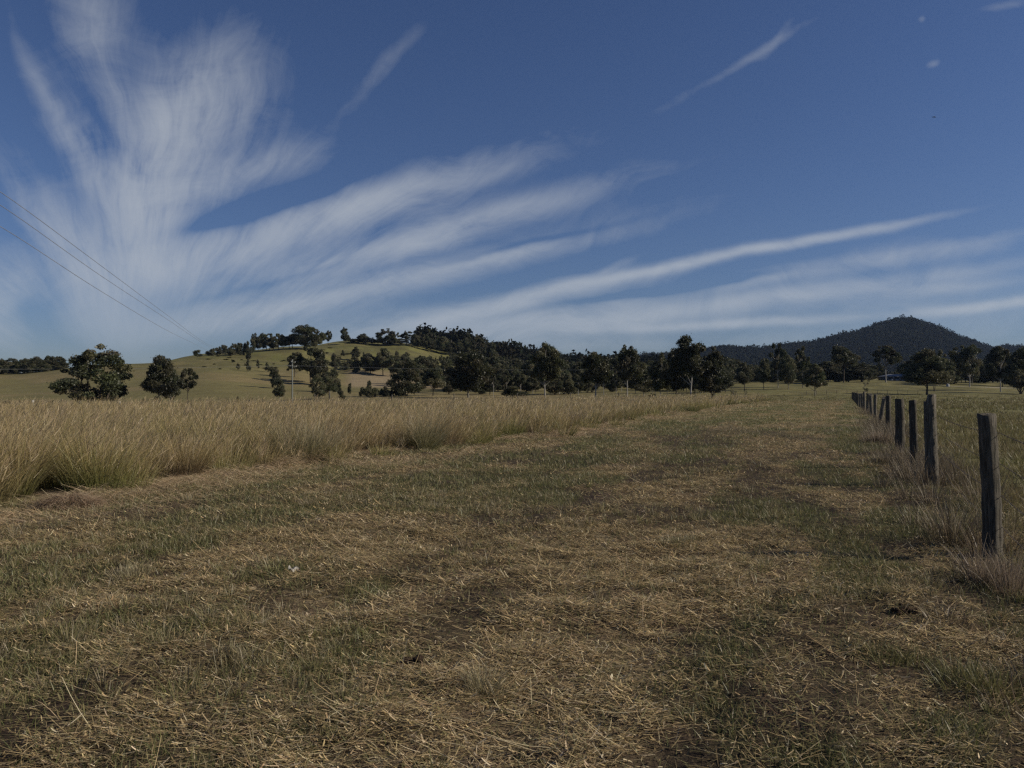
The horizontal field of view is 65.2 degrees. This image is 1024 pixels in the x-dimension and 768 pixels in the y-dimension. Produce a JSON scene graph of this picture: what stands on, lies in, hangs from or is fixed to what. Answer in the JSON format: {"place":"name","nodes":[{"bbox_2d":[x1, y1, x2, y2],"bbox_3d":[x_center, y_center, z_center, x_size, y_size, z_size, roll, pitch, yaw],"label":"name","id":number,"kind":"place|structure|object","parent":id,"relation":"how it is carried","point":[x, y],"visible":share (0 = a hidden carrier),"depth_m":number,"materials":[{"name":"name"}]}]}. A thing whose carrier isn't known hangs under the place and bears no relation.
{"place":"outdoors","nodes":[
{"label":"outdoors","id":0,"kind":"place"},
{"bbox_2d":[1,192,206,343],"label":"overhead wire","id":1,"kind":"object","parent":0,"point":[87,255],"visible":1,"depth_m":38.28,"materials":[{"name":"metal"}]},
{"bbox_2d":[0,226,214,355],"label":"overhead wire","id":2,"kind":"object","parent":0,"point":[79,277],"visible":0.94,"depth_m":37.30,"materials":[{"name":"metal"}]},
{"bbox_2d":[0,205,218,351],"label":"overhead wire","id":3,"kind":"object","parent":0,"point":[84,264],"visible":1,"depth_m":37.71,"materials":[{"name":"metal"}]},
{"bbox_2d":[0,341,1023,767],"bbox_3d":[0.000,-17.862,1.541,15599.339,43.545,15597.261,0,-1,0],"label":"ground","id":4,"kind":"structure","parent":0,"point":[224,379],"depth_m":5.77,"materials":[{"name":"plant"}]},
{"bbox_2d":[0,360,9,373],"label":"shrub","id":5,"kind":"object","parent":4,"relation":"on","point":[5,366],"visible":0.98,"depth_m":385.52,"materials":[{"name":"green plant"}]},
{"bbox_2d":[12,363,25,373],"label":"shrub","id":6,"kind":"object","parent":4,"relation":"on","point":[16,369],"visible":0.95,"depth_m":381.40,"materials":[{"name":"green plant"}]},
{"bbox_2d":[24,356,43,371],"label":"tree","id":7,"kind":"object","parent":4,"relation":"on","point":[33,362],"visible":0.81,"depth_m":381.64,"materials":[{"name":"green plant"}]},
{"bbox_2d":[54,356,69,367],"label":"gum tree","id":8,"kind":"object","parent":4,"relation":"on","point":[63,363],"visible":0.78,"depth_m":389.71,"materials":[{"name":"green plant"}]},
{"bbox_2d":[24,488,116,511],"bbox_3d":[-5.820,1.546,10.548,1.281,0.367,1.066,0,-1,0],"label":"hay mound","id":9,"kind":"object","parent":4,"relation":"on","point":[48,502],"visible":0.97,"depth_m":10.43,"materials":[{"name":"plant"}]},
{"bbox_2d":[46,343,134,401],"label":"gum tree","id":10,"kind":"object","parent":4,"relation":"on","point":[111,383],"visible":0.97,"depth_m":167.35,"materials":[{"name":"green plant"}]},
{"bbox_2d":[104,558,155,579],"bbox_3d":[-3.150,1.530,6.613,0.428,0.139,0.558,0,-1,-28],"label":"grass tussock","id":11,"kind":"object","parent":4,"relation":"on","point":[125,570],"depth_m":6.56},
{"bbox_2d":[138,354,178,398],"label":"gum tree","id":12,"kind":"object","parent":4,"relation":"on","point":[155,379],"visible":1,"depth_m":170.76,"materials":[{"name":"green plant"}]},
{"bbox_2d":[160,369,181,401],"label":"gum tree","id":13,"kind":"object","parent":4,"relation":"on","point":[178,377],"visible":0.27,"depth_m":175.55,"materials":[{"name":"green plant"}]},
{"bbox_2d":[176,368,198,399],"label":"gum tree","id":14,"kind":"object","parent":4,"relation":"on","point":[183,383],"visible":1,"depth_m":167.68,"materials":[{"name":"green plant"}]},
{"bbox_2d":[266,336,279,350],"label":"gum tree","id":15,"kind":"object","parent":4,"relation":"on","point":[272,343],"visible":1,"depth_m":461.58,"materials":[{"name":"green plant"}]},
{"bbox_2d":[268,365,280,387],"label":"tree","id":16,"kind":"object","parent":4,"relation":"on","point":[274,374],"visible":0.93,"depth_m":261.87,"materials":[{"name":"green plant"}]},
{"bbox_2d":[272,379,285,400],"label":"gum tree","id":17,"kind":"object","parent":4,"relation":"on","point":[279,390],"visible":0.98,"depth_m":194.31,"materials":[{"name":"green plant"}]},
{"bbox_2d":[286,352,302,376],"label":"gum tree","id":18,"kind":"object","parent":4,"relation":"on","point":[290,357],"visible":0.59,"depth_m":318.80,"materials":[{"name":"green plant"}]},
{"bbox_2d":[246,406,360,464],"bbox_3d":[-4.268,1.047,17.036,2.671,1.270,2.756,0,-1,0],"label":"grass tussock","id":19,"kind":"object","parent":4,"relation":"on","point":[311,442],"depth_m":16.87,"materials":[{"name":"plant"}]},
{"bbox_2d":[290,324,319,346],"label":"gum tree","id":20,"kind":"object","parent":4,"relation":"on","point":[306,333],"visible":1,"depth_m":467.08,"materials":[{"name":"green plant"}]},
{"bbox_2d":[294,346,326,382],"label":"gum tree","id":21,"kind":"object","parent":4,"relation":"on","point":[304,362],"visible":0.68,"depth_m":296.54,"materials":[{"name":"green plant"}]},
{"bbox_2d":[308,373,325,397],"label":"gum tree","id":22,"kind":"object","parent":4,"relation":"on","point":[314,385],"visible":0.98,"depth_m":204.06,"materials":[{"name":"green plant"}]},
{"bbox_2d":[309,329,327,346],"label":"gum tree","id":23,"kind":"object","parent":4,"relation":"on","point":[322,336],"visible":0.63,"depth_m":480.05,"materials":[{"name":"green plant"}]},
{"bbox_2d":[309,357,329,380],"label":"gum tree","id":24,"kind":"object","parent":4,"relation":"on","point":[318,368],"visible":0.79,"depth_m":288.54,"materials":[{"name":"green plant"}]},
{"bbox_2d":[319,375,338,394],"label":"gum tree","id":25,"kind":"object","parent":4,"relation":"on","point":[330,384],"visible":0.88,"depth_m":209.24,"materials":[{"name":"green plant"}]},
{"bbox_2d":[327,368,340,391],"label":"gum tree","id":26,"kind":"object","parent":4,"relation":"on","point":[334,373],"visible":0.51,"depth_m":249.13,"materials":[{"name":"green plant"}]},
{"bbox_2d":[340,327,350,340],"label":"gum tree","id":27,"kind":"object","parent":4,"relation":"on","point":[345,336],"visible":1,"depth_m":558.51,"materials":[{"name":"green plant"}]},
{"bbox_2d":[352,357,362,372],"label":"shrub","id":28,"kind":"object","parent":4,"relation":"on","point":[355,366],"visible":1,"depth_m":400.61,"materials":[{"name":"green plant"}]},
{"bbox_2d":[361,354,381,373],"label":"gum tree","id":29,"kind":"object","parent":4,"relation":"on","point":[373,365],"visible":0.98,"depth_m":397.54,"materials":[{"name":"green plant"}]},
{"bbox_2d":[0,404,746,539],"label":"matted hay","id":30,"kind":"object","parent":4,"relation":"on","point":[154,485],"visible":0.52,"depth_m":13.75,"materials":[{"name":"plant"}]},
{"bbox_2d":[376,348,391,374],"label":"gum tree","id":31,"kind":"object","parent":4,"relation":"on","point":[382,361],"visible":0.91,"depth_m":397.54,"materials":[{"name":"green plant"}]},
{"bbox_2d":[374,328,395,342],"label":"gum tree","id":32,"kind":"object","parent":4,"relation":"on","point":[386,337],"visible":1,"depth_m":568.00,"materials":[{"name":"green plant"}]},
{"bbox_2d":[0,391,770,502],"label":"tall grass","id":33,"kind":"structure","parent":4,"relation":"on","point":[52,444],"depth_m":20.14,"materials":[{"name":"plant"}]},
{"bbox_2d":[388,355,401,373],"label":"gum tree","id":34,"kind":"object","parent":4,"relation":"on","point":[393,362],"visible":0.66,"depth_m":392.95,"materials":[{"name":"green plant"}]},
{"bbox_2d":[385,357,425,396],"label":"gum tree","id":35,"kind":"object","parent":4,"relation":"on","point":[401,378],"visible":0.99,"depth_m":213.90,"materials":[{"name":"green plant"}]},
{"bbox_2d":[392,654,431,670],"bbox_3d":[-0.550,1.553,4.461,0.234,0.083,0.172,0,-1,0],"label":"earth clod","id":36,"kind":"object","parent":4,"relation":"on","point":[419,657],"visible":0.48,"depth_m":4.44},
{"bbox_2d":[410,355,430,371],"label":"gum tree","id":37,"kind":"object","parent":4,"relation":"on","point":[421,360],"visible":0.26,"depth_m":328.36,"materials":[{"name":"green plant"}]},
{"bbox_2d":[382,398,472,449],"bbox_3d":[-2.204,1.067,20.989,2.787,1.597,2.681,0,-1,34],"label":"grass tussock","id":38,"kind":"object","parent":4,"relation":"on","point":[427,438],"depth_m":20.76,"materials":[{"name":"plant"}]},
{"bbox_2d":[420,361,447,395],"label":"gum tree","id":39,"kind":"object","parent":4,"relation":"on","point":[433,376],"visible":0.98,"depth_m":223.86,"materials":[{"name":"green plant"}]},
{"bbox_2d":[437,337,446,350],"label":"gum tree","id":40,"kind":"object","parent":4,"relation":"on","point":[441,344],"visible":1,"depth_m":572.14,"materials":[{"name":"green plant"}]},
{"bbox_2d":[440,357,452,392],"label":"gum tree","id":41,"kind":"object","parent":4,"relation":"on","point":[445,364],"visible":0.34,"depth_m":257.58,"materials":[{"name":"green plant"}]},
{"bbox_2d":[441,375,456,393],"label":"gum tree","id":42,"kind":"object","parent":4,"relation":"on","point":[448,389],"visible":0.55,"depth_m":245.02,"materials":[{"name":"green plant"}]},
{"bbox_2d":[443,349,498,396],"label":"gum tree","id":43,"kind":"object","parent":4,"relation":"on","point":[462,377],"visible":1,"depth_m":197.55,"materials":[{"name":"green plant"}]},
{"bbox_2d":[465,333,486,349],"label":"gum tree","id":44,"kind":"object","parent":4,"relation":"on","point":[472,340],"visible":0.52,"depth_m":588.91,"materials":[{"name":"green plant"}]},
{"bbox_2d":[476,338,485,355],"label":"gum tree","id":45,"kind":"object","parent":4,"relation":"on","point":[481,347],"visible":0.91,"depth_m":577.18,"materials":[{"name":"green plant"}]},
{"bbox_2d":[481,374,499,394],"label":"gum tree","id":46,"kind":"object","parent":4,"relation":"on","point":[487,387],"visible":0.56,"depth_m":241.45,"materials":[{"name":"green plant"}]},
{"bbox_2d":[456,653,525,704],"bbox_3d":[-0.114,1.498,4.083,0.363,0.206,0.479,0,-1,-27],"label":"grass tussock","id":47,"kind":"object","parent":4,"relation":"on","point":[476,686],"depth_m":4.08,"materials":[{"name":"plant"}]},
{"bbox_2d":[484,355,500,367],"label":"gum tree","id":48,"kind":"object","parent":4,"relation":"on","point":[493,360],"visible":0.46,"depth_m":353.33,"materials":[{"name":"green plant"}]},
{"bbox_2d":[488,374,497,395],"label":"gum tree","id":49,"kind":"object","parent":4,"relation":"on","point":[493,380],"visible":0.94,"depth_m":228.33,"materials":[{"name":"green plant"}]},
{"bbox_2d":[488,343,498,357],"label":"gum tree","id":50,"kind":"object","parent":4,"relation":"on","point":[492,349],"visible":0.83,"depth_m":580.66,"materials":[{"name":"green plant"}]},
{"bbox_2d":[495,372,507,391],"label":"gum tree","id":51,"kind":"object","parent":4,"relation":"on","point":[499,375],"visible":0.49,"depth_m":269.48,"materials":[{"name":"green plant"}]},
{"bbox_2d":[499,370,512,386],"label":"gum tree","id":52,"kind":"object","parent":4,"relation":"on","point":[505,378],"visible":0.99,"depth_m":251.98,"materials":[{"name":"green plant"}]},
{"bbox_2d":[502,366,518,389],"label":"gum tree","id":53,"kind":"object","parent":4,"relation":"on","point":[513,370],"visible":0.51,"depth_m":272.26,"materials":[{"name":"green plant"}]},
{"bbox_2d":[0,399,1023,767],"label":"cut straw","id":54,"kind":"object","parent":4,"relation":"on","point":[520,675],"visible":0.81,"depth_m":4.98,"materials":[{"name":"plant"}]},
{"bbox_2d":[0,399,1023,767],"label":"stubble tufts","id":55,"kind":"object","parent":4,"relation":"on","point":[60,575],"visible":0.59,"depth_m":6.24,"materials":[{"name":"green plant"}]},
{"bbox_2d":[500,386,530,396],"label":"shrub","id":56,"kind":"object","parent":4,"relation":"on","point":[508,390],"visible":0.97,"depth_m":204.04,"materials":[{"name":"green plant"}]},
{"bbox_2d":[515,372,526,391],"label":"gum tree","id":57,"kind":"object","parent":4,"relation":"on","point":[518,376],"visible":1,"depth_m":229.56,"materials":[{"name":"green plant"}]},
{"bbox_2d":[519,360,534,377],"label":"gum tree","id":58,"kind":"object","parent":4,"relation":"on","point":[528,365],"visible":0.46,"depth_m":305.31,"materials":[{"name":"green plant"}]},
{"bbox_2d":[527,377,539,393],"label":"gum tree","id":59,"kind":"object","parent":4,"relation":"on","point":[533,382],"visible":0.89,"depth_m":250.52,"materials":[{"name":"green plant"}]},
{"bbox_2d":[529,341,564,396],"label":"gum tree","id":60,"kind":"object","parent":4,"relation":"on","point":[543,368],"visible":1,"depth_m":183.30,"materials":[{"name":"green plant"}]},
{"bbox_2d":[545,378,564,394],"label":"gum tree","id":61,"kind":"object","parent":4,"relation":"on","point":[553,387],"visible":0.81,"depth_m":230.78,"materials":[{"name":"green plant"}]},
{"bbox_2d":[562,372,576,394],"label":"gum tree","id":62,"kind":"object","parent":4,"relation":"on","point":[569,381],"visible":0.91,"depth_m":233.00,"materials":[{"name":"green plant"}]},
{"bbox_2d":[574,361,584,376],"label":"gum tree","id":63,"kind":"object","parent":4,"relation":"on","point":[578,369],"visible":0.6,"depth_m":331.17,"materials":[{"name":"green plant"}]},
{"bbox_2d":[579,351,613,395],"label":"gum tree","id":64,"kind":"object","parent":4,"relation":"on","point":[592,373],"visible":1,"depth_m":173.59,"materials":[{"name":"green plant"}]},
{"bbox_2d":[606,377,622,391],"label":"shrub","id":65,"kind":"object","parent":4,"relation":"on","point":[610,387],"visible":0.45,"depth_m":251.13,"materials":[{"name":"green plant"}]},
{"bbox_2d":[613,344,645,396],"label":"gum tree","id":66,"kind":"object","parent":4,"relation":"on","point":[630,358],"visible":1,"depth_m":193.41,"materials":[{"name":"green plant"}]},
{"bbox_2d":[628,369,655,394],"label":"gum tree","id":67,"kind":"object","parent":4,"relation":"on","point":[640,382],"visible":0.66,"depth_m":198.91,"materials":[{"name":"green plant"}]},
{"bbox_2d":[647,352,671,394],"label":"gum tree","id":68,"kind":"object","parent":4,"relation":"on","point":[654,371],"visible":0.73,"depth_m":184.70,"materials":[{"name":"green plant"}]},
{"bbox_2d":[659,348,689,393],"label":"gum tree","id":69,"kind":"object","parent":4,"relation":"on","point":[677,383],"visible":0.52,"depth_m":176.68,"materials":[{"name":"green plant"}]},
{"bbox_2d":[657,533,710,547],"bbox_3d":[1.653,1.513,7.846,0.617,0.161,0.460,0,-1,-40],"label":"grass tussock","id":70,"kind":"object","parent":4,"relation":"on","point":[684,539],"depth_m":7.81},
{"bbox_2d":[669,333,712,393],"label":"gum tree","id":71,"kind":"object","parent":4,"relation":"on","point":[687,356],"visible":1,"depth_m":170.52,"materials":[{"name":"green plant"}]},
{"bbox_2d":[687,373,699,389],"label":"gum tree","id":72,"kind":"object","parent":4,"relation":"on","point":[695,385],"visible":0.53,"depth_m":221.78,"materials":[{"name":"green plant"}]},
{"bbox_2d":[697,346,732,396],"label":"gum tree","id":73,"kind":"object","parent":4,"relation":"on","point":[717,378],"visible":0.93,"depth_m":174.69,"materials":[{"name":"green plant"}]},
{"bbox_2d":[735,361,754,389],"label":"gum tree","id":74,"kind":"object","parent":4,"relation":"on","point":[744,375],"visible":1,"depth_m":243.90,"materials":[{"name":"green plant"}]},
{"bbox_2d":[754,358,773,388],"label":"gum tree","id":75,"kind":"object","parent":4,"relation":"on","point":[764,375],"visible":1,"depth_m":259.08,"materials":[{"name":"green plant"}]},
{"bbox_2d":[768,343,786,387],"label":"gum tree","id":76,"kind":"object","parent":4,"relation":"on","point":[780,351],"visible":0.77,"depth_m":274.09,"materials":[{"name":"green plant"}]},
{"bbox_2d":[777,354,796,388],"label":"gum tree","id":77,"kind":"object","parent":4,"relation":"on","point":[787,366],"visible":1,"depth_m":259.28,"materials":[{"name":"green plant"}]},
{"bbox_2d":[794,345,809,387],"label":"gum tree","id":78,"kind":"object","parent":4,"relation":"on","point":[802,364],"visible":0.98,"depth_m":274.40,"materials":[{"name":"green plant"}]},
{"bbox_2d":[799,363,827,395],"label":"gum tree","id":79,"kind":"object","parent":4,"relation":"on","point":[816,381],"visible":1,"depth_m":191.08,"materials":[{"name":"green plant"}]},
{"bbox_2d":[818,361,838,381],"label":"gum tree","id":80,"kind":"object","parent":4,"relation":"on","point":[827,369],"visible":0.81,"depth_m":350.60,"materials":[{"name":"green plant"}]},
{"bbox_2d":[826,369,842,381],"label":"shrub","id":81,"kind":"object","parent":4,"relation":"on","point":[837,372],"visible":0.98,"depth_m":345.96,"materials":[{"name":"green plant"}]},
{"bbox_2d":[831,344,860,382],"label":"gum tree","id":82,"kind":"object","parent":4,"relation":"on","point":[843,354],"visible":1,"depth_m":327.73,"materials":[{"name":"green plant"}]},
{"bbox_2d":[841,363,857,381],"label":"gum tree","id":83,"kind":"object","parent":4,"relation":"on","point":[850,373],"visible":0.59,"depth_m":358.09,"materials":[{"name":"green plant"}]},
{"bbox_2d":[848,364,872,381],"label":"gum tree","id":84,"kind":"object","parent":4,"relation":"on","point":[859,370],"visible":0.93,"depth_m":356.31,"materials":[{"name":"green plant"}]},
{"bbox_2d":[854,429,894,442],"bbox_3d":[10.812,1.531,23.723,1.352,0.490,1.085,0,-1,0],"label":"grass tussock","id":85,"kind":"object","parent":4,"relation":"on","point":[875,436],"depth_m":23.61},
{"bbox_2d":[867,452,891,463],"bbox_3d":[7.788,1.548,16.916,0.626,0.288,0.694,0,-1,19],"label":"grass tussock","id":86,"kind":"object","parent":4,"relation":"on","point":[879,458],"depth_m":16.84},
{"bbox_2d":[870,345,903,381],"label":"gum tree","id":87,"kind":"object","parent":4,"relation":"on","point":[891,356],"visible":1,"depth_m":343.26,"materials":[{"name":"green plant"}]},
{"bbox_2d":[834,632,950,669],"bbox_3d":[2.098,1.489,4.486,0.613,0.133,0.571,0,-1,0],"label":"grass tussock","id":88,"kind":"object","parent":4,"relation":"on","point":[901,653],"depth_m":4.44,"materials":[{"name":"plant"}]},
{"bbox_2d":[878,374,906,380],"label":"farmhouse","id":89,"kind":"object","parent":4,"relation":"on","point":[892,377],"visible":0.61,"depth_m":396.10,"materials":[{"name":"white paint"}]},
{"bbox_2d":[890,603,918,614],"bbox_3d":[2.632,1.520,5.387,0.180,0.057,0.151,0,-1,-24],"label":"earth clod","id":90,"kind":"object","parent":4,"relation":"on","point":[897,611],"visible":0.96,"depth_m":5.36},
{"bbox_2d":[899,348,955,394],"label":"gum tree","id":91,"kind":"object","parent":4,"relation":"on","point":[925,371],"visible":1,"depth_m":213.16,"materials":[{"name":"green plant"}]},
{"bbox_2d":[845,405,1023,722],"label":"tall grass","id":92,"kind":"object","parent":4,"relation":"on","point":[908,474],"visible":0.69,"depth_m":10.48,"materials":[{"name":"plant"}]},
{"bbox_2d":[852,391,1023,560],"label":"post and wire fence","id":93,"kind":"object","parent":4,"relation":"on","point":[991,502],"visible":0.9,"depth_m":7.28,"materials":[{"name":"grey wood"}]},
{"bbox_2d":[945,359,955,376],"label":"gum tree","id":94,"kind":"object","parent":4,"relation":"on","point":[950,366],"visible":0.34,"depth_m":330.00,"materials":[{"name":"green plant"}]},
{"bbox_2d":[948,359,963,383],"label":"gum tree","id":95,"kind":"object","parent":4,"relation":"on","point":[958,375],"visible":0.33,"depth_m":335.33,"materials":[{"name":"green plant"}]},
{"bbox_2d":[948,344,982,386],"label":"gum tree","id":96,"kind":"object","parent":4,"relation":"on","point":[962,357],"visible":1,"depth_m":303.14,"materials":[{"name":"green plant"}]},
{"bbox_2d":[919,643,1023,707],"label":"grass tussock","id":97,"kind":"object","parent":4,"relation":"on","point":[968,671],"depth_m":4.01,"materials":[{"name":"plant"}]},
{"bbox_2d":[978,358,987,382],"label":"gum tree","id":98,"kind":"object","parent":4,"relation":"on","point":[982,369],"visible":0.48,"depth_m":367.47,"materials":[{"name":"green plant"}]},
{"bbox_2d":[955,535,1023,597],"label":"grass tussock","id":99,"kind":"object","parent":4,"relation":"on","point":[992,577],"depth_m":6.04,"materials":[{"name":"plant"}]},
{"bbox_2d":[983,346,1011,391],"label":"gum tree","id":100,"kind":"object","parent":4,"relation":"on","point":[995,356],"visible":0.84,"depth_m":261.66,"materials":[{"name":"green plant"}]},
{"bbox_2d":[1002,346,1023,393],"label":"gum tree","id":101,"kind":"object","parent":4,"relation":"on","point":[1015,364],"visible":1,"depth_m":234.03,"materials":[{"name":"green plant"}]},
{"bbox_2d":[0,0,1023,372],"label":"sky","id":102,"kind":"structure","parent":0,"point":[599,176],"materials":[{"name":"blue"}]},
{"bbox_2d":[672,392,1023,587],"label":"paddock grass","id":103,"kind":"structure","parent":0,"point":[1004,442],"depth_m":25.83,"materials":[{"name":"plant"}]},
{"bbox_3d":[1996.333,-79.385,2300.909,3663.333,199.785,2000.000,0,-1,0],"label":"mountain","id":104,"kind":"structure","parent":0,"visible":0},
{"bbox_2d":[640,314,1023,381],"bbox_3d":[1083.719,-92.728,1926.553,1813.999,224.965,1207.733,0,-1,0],"label":"mountain forest","id":105,"kind":"object","parent":104,"relation":"on","point":[902,334],"visible":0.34,"depth_m":1980.83,"materials":[{"name":"green plant"}]},
{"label":"wooded ridge","id":106,"kind":"structure","parent":0,"visible":0},
{"bbox_2d":[412,323,704,368],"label":"ridge forest","id":107,"kind":"object","parent":106,"relation":"on","point":[516,349],"visible":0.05,"depth_m":624.67,"materials":[{"name":"green plant"}]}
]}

